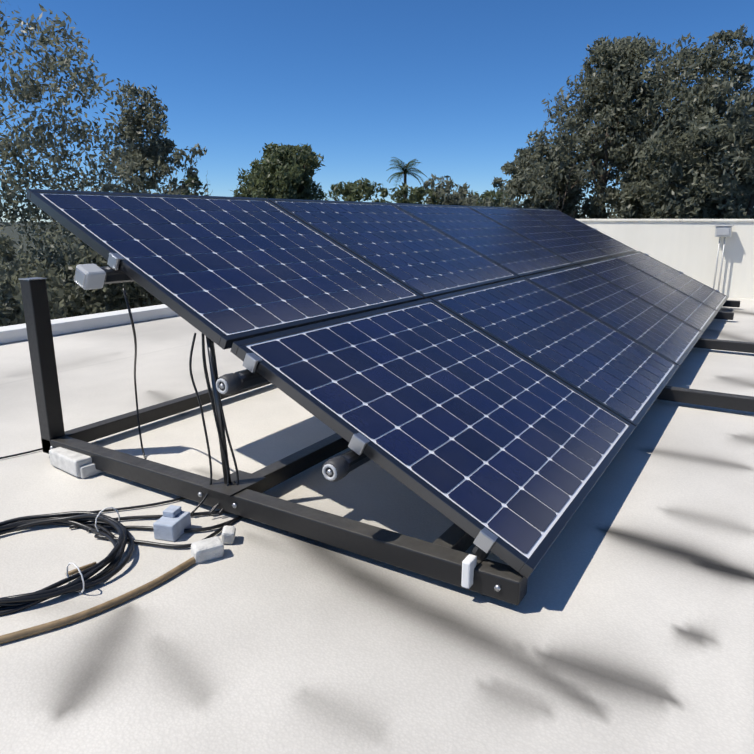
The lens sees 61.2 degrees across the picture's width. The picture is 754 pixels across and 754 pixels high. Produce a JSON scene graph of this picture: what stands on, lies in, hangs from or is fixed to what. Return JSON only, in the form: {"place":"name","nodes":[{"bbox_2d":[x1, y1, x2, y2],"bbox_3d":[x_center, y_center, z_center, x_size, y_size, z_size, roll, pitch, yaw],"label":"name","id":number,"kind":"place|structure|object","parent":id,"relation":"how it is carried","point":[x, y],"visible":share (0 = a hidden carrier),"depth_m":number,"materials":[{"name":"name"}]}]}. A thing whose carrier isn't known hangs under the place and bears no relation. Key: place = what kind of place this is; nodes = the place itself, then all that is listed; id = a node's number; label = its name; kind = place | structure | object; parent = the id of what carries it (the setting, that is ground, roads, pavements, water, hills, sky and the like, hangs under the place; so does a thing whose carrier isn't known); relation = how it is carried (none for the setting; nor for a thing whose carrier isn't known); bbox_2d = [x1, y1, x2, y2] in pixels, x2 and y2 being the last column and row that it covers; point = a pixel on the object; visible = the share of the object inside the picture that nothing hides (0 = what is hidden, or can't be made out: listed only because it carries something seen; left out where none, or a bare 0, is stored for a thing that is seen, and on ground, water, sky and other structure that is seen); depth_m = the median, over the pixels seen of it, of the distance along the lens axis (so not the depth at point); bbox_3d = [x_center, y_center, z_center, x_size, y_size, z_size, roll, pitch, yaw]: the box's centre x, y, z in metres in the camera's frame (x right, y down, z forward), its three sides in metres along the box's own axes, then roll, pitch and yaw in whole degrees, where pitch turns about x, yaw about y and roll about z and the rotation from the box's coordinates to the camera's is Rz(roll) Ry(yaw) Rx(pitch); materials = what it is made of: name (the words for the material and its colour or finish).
{"place":"outdoors","nodes":[
{"label":"outdoors","id":0,"kind":"place"},
{"bbox_2d":[0,222,108,317],"bbox_3d":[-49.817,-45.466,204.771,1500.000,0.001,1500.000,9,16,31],"label":"ground","id":1,"kind":"structure","parent":0,"point":[12,231],"depth_m":193.46,"materials":[{"name":"green plant"}]},
{"bbox_2d":[0,226,65,326],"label":"tree","id":2,"kind":"object","parent":1,"relation":"on","point":[11,310],"visible":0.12,"depth_m":9.11,"materials":[{"name":"green plant"}]},
{"bbox_2d":[27,243,146,318],"bbox_3d":[-4.653,0.137,11.058,2.289,5.312,3.196,-3,14,-13],"label":"bush","id":3,"kind":"object","parent":1,"relation":"on","point":[82,255],"visible":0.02,"depth_m":10.28,"materials":[{"name":"green plant"}]},
{"bbox_2d":[0,316,174,344],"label":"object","id":4,"kind":"structure","parent":1,"relation":"on","point":[87,330],"depth_m":7.23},
{"bbox_2d":[0,304,178,343],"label":"roof kerb","id":5,"kind":"structure","parent":4,"relation":"on","point":[18,332],"depth_m":7.22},
{"bbox_2d":[0,298,753,753],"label":"flat roof","id":6,"kind":"structure","parent":4,"relation":"on","point":[626,626],"depth_m":2.07,"materials":[{"name":"white concrete"}]},
{"bbox_2d":[0,288,243,643],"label":"cables","id":7,"kind":"object","parent":6,"relation":"on","point":[92,521],"visible":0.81,"depth_m":2.46,"materials":[{"name":"black plastic"}]},
{"bbox_2d":[49,447,235,563],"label":"junction boxes","id":8,"kind":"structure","parent":6,"relation":"on","point":[173,522],"depth_m":2.51,"materials":[{"name":"plastic"}]},
{"bbox_2d":[19,228,753,604],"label":"mounting frame","id":9,"kind":"object","parent":6,"relation":"on","point":[445,558],"visible":0.48,"depth_m":2.71,"materials":[{"name":"black metal"}]},
{"bbox_2d":[26,189,728,578],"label":"solar panels","id":10,"kind":"structure","parent":9,"relation":"attached to","point":[504,375],"depth_m":3.28,"materials":[{"name":"blue"}]},
{"bbox_2d":[576,219,753,298],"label":"parapet wall","id":11,"kind":"structure","parent":4,"relation":"on","point":[688,247],"depth_m":10.19,"materials":[{"name":"paint"}]},
{"bbox_2d":[713,225,733,289],"bbox_3d":[5.351,-1.800,9.957,0.250,1.120,0.150,9,16,31],"label":"conduit box","id":12,"kind":"object","parent":11,"relation":"attached to","point":[724,231],"visible":0.98,"depth_m":9.85,"materials":[{"name":"grey metal"}]},
{"bbox_2d":[0,0,209,325],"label":"tree","id":13,"kind":"object","parent":1,"relation":"on","point":[50,259],"visible":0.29,"depth_m":10.67,"materials":[{"name":"green plant"}]},
{"bbox_2d":[75,80,208,306],"bbox_3d":[-4.639,-2.068,14.025,3.166,8.181,3.090,9,16,31],"label":"tree","id":14,"kind":"object","parent":1,"relation":"on","point":[155,150],"visible":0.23,"depth_m":13.07,"materials":[{"name":"green plant"}]},
{"bbox_2d":[180,170,211,195],"bbox_3d":[-7.707,-5.258,28.200,2.143,7.506,2.308,-2,14,-7],"label":"tree","id":15,"kind":"object","parent":1,"relation":"on","point":[194,179],"visible":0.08,"depth_m":27.57,"materials":[{"name":"green plant"}]},
{"bbox_2d":[230,142,328,199],"bbox_3d":[-6.364,-9.621,40.263,6.812,10.058,7.302,9,16,31],"label":"tree","id":16,"kind":"object","parent":1,"relation":"on","point":[282,171],"visible":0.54,"depth_m":38.49,"materials":[{"name":"green plant"}]},
{"bbox_2d":[323,177,385,202],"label":"tree","id":17,"kind":"object","parent":1,"relation":"on","point":[349,192],"visible":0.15,"depth_m":52.10,"materials":[{"name":"green plant"}]},
{"bbox_2d":[372,182,439,204],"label":"tree","id":18,"kind":"object","parent":1,"relation":"on","point":[417,195],"visible":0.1,"depth_m":45.43,"materials":[{"name":"green plant"}]},
{"bbox_2d":[387,157,426,197],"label":"palm tree","id":19,"kind":"object","parent":1,"relation":"on","point":[405,170],"visible":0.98,"depth_m":80.75,"materials":[{"name":"green plant"}]},
{"bbox_2d":[415,173,495,206],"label":"tree","id":20,"kind":"object","parent":1,"relation":"on","point":[459,198],"visible":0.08,"depth_m":46.66,"materials":[{"name":"green plant"}]},
{"bbox_2d":[472,189,516,206],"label":"tree","id":21,"kind":"object","parent":1,"relation":"on","point":[493,194],"visible":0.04,"depth_m":56.01,"materials":[{"name":"green plant"}]},
{"bbox_2d":[491,129,602,218],"bbox_3d":[5.683,-4.353,22.638,4.242,8.404,5.224,9,16,31],"label":"tree","id":22,"kind":"object","parent":1,"relation":"on","point":[555,181],"visible":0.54,"depth_m":21.42,"materials":[{"name":"green plant"}]},
{"bbox_2d":[518,32,704,218],"bbox_3d":[8.445,-6.023,22.860,7.036,11.623,5.158,9,16,31],"label":"tree","id":23,"kind":"object","parent":1,"relation":"on","point":[615,86],"visible":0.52,"depth_m":21.14,"materials":[{"name":"green plant"}]},
{"bbox_2d":[605,108,705,218],"bbox_3d":[12.332,-6.451,27.663,5.466,10.131,8.050,5,15,19],"label":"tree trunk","id":24,"kind":"object","parent":1,"relation":"on","point":[643,180],"depth_m":26.60,"materials":[{"name":"brown plant"}]},
{"bbox_2d":[564,23,753,218],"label":"tree","id":25,"kind":"object","parent":1,"relation":"on","point":[704,190],"visible":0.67,"depth_m":18.62,"materials":[{"name":"green plant"}]},
{"bbox_2d":[695,93,753,218],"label":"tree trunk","id":26,"kind":"object","parent":1,"relation":"on","point":[752,212],"depth_m":21.09,"materials":[{"name":"brown plant"}]},
{"bbox_2d":[0,0,753,221],"label":"sky","id":27,"kind":"structure","parent":0,"point":[455,88],"materials":[{"name":"blue"}]}
]}

